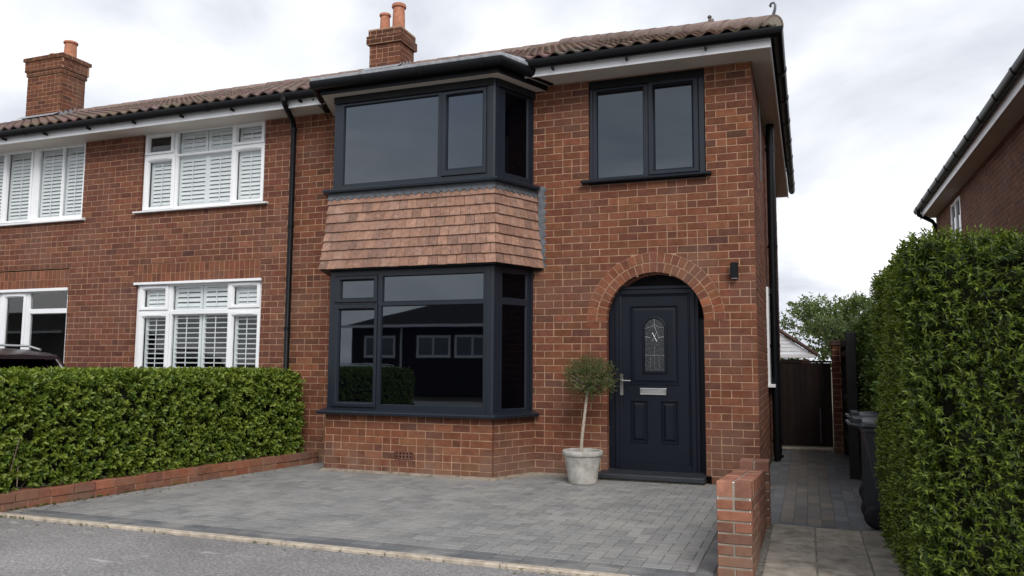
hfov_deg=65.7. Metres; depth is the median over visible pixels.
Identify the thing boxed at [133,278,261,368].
window
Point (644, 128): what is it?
window
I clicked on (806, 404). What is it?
wooden gate
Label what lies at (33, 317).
window
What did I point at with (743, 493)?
garden wall
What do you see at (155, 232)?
attached house
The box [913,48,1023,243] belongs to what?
detached house
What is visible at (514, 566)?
edging kerb
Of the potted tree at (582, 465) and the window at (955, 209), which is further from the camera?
the window at (955, 209)
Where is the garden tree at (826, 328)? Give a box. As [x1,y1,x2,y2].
[779,290,875,370]
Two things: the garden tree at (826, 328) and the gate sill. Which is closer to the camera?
the gate sill
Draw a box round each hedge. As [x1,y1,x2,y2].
[0,366,305,492]
[850,307,882,469]
[868,223,1023,575]
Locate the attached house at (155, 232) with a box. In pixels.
[0,40,362,457]
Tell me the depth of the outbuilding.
19.74 m
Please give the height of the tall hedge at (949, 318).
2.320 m
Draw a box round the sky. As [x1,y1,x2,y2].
[0,0,1023,362]
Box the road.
[0,517,568,575]
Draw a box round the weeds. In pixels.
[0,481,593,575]
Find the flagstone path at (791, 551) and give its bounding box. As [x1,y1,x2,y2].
[762,524,908,575]
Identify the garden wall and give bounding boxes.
[716,458,770,575]
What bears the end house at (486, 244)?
on the ground
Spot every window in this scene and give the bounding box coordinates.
[0,143,85,226]
[0,287,67,365]
[132,121,267,213]
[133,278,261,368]
[316,265,538,418]
[323,77,539,197]
[580,68,711,185]
[766,287,775,387]
[950,196,961,238]
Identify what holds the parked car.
on the ground
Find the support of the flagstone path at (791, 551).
on the ground
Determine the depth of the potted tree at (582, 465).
9.35 m
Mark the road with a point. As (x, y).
(31, 548)
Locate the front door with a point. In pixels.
(654, 388)
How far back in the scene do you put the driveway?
7.35 m
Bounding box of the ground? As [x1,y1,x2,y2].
[16,369,859,488]
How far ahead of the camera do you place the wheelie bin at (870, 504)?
6.87 m
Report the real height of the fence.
1.830 m
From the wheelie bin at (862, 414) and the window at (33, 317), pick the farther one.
the window at (33, 317)
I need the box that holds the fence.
[840,332,860,478]
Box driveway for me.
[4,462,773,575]
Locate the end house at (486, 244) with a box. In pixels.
[272,2,794,484]
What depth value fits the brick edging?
8.77 m
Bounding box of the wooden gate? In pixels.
[780,361,832,446]
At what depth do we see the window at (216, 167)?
12.66 m
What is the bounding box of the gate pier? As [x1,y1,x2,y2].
[830,340,843,453]
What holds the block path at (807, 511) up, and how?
on the ground
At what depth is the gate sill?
13.23 m
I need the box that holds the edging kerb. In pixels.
[0,512,634,575]
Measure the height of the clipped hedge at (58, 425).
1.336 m
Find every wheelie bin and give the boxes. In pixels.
[845,410,879,501]
[845,416,887,529]
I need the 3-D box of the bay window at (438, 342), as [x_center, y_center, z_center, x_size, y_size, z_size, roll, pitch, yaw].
[-1.245,0.708,10.460,3.166,1.904,0.827,-2,-6,20]
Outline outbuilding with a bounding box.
[780,329,817,360]
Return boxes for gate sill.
[782,446,831,450]
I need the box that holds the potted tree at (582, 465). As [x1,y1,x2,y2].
[560,352,621,484]
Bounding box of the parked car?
[0,344,66,369]
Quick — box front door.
[620,295,691,472]
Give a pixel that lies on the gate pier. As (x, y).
(837, 397)
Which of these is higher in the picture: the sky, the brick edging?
the sky
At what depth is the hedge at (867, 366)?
9.57 m
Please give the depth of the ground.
14.27 m
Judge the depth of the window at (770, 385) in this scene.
11.65 m
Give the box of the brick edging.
[0,451,317,511]
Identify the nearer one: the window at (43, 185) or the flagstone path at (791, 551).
the flagstone path at (791, 551)
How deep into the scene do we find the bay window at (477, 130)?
10.41 m
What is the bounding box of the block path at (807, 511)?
[770,449,881,531]

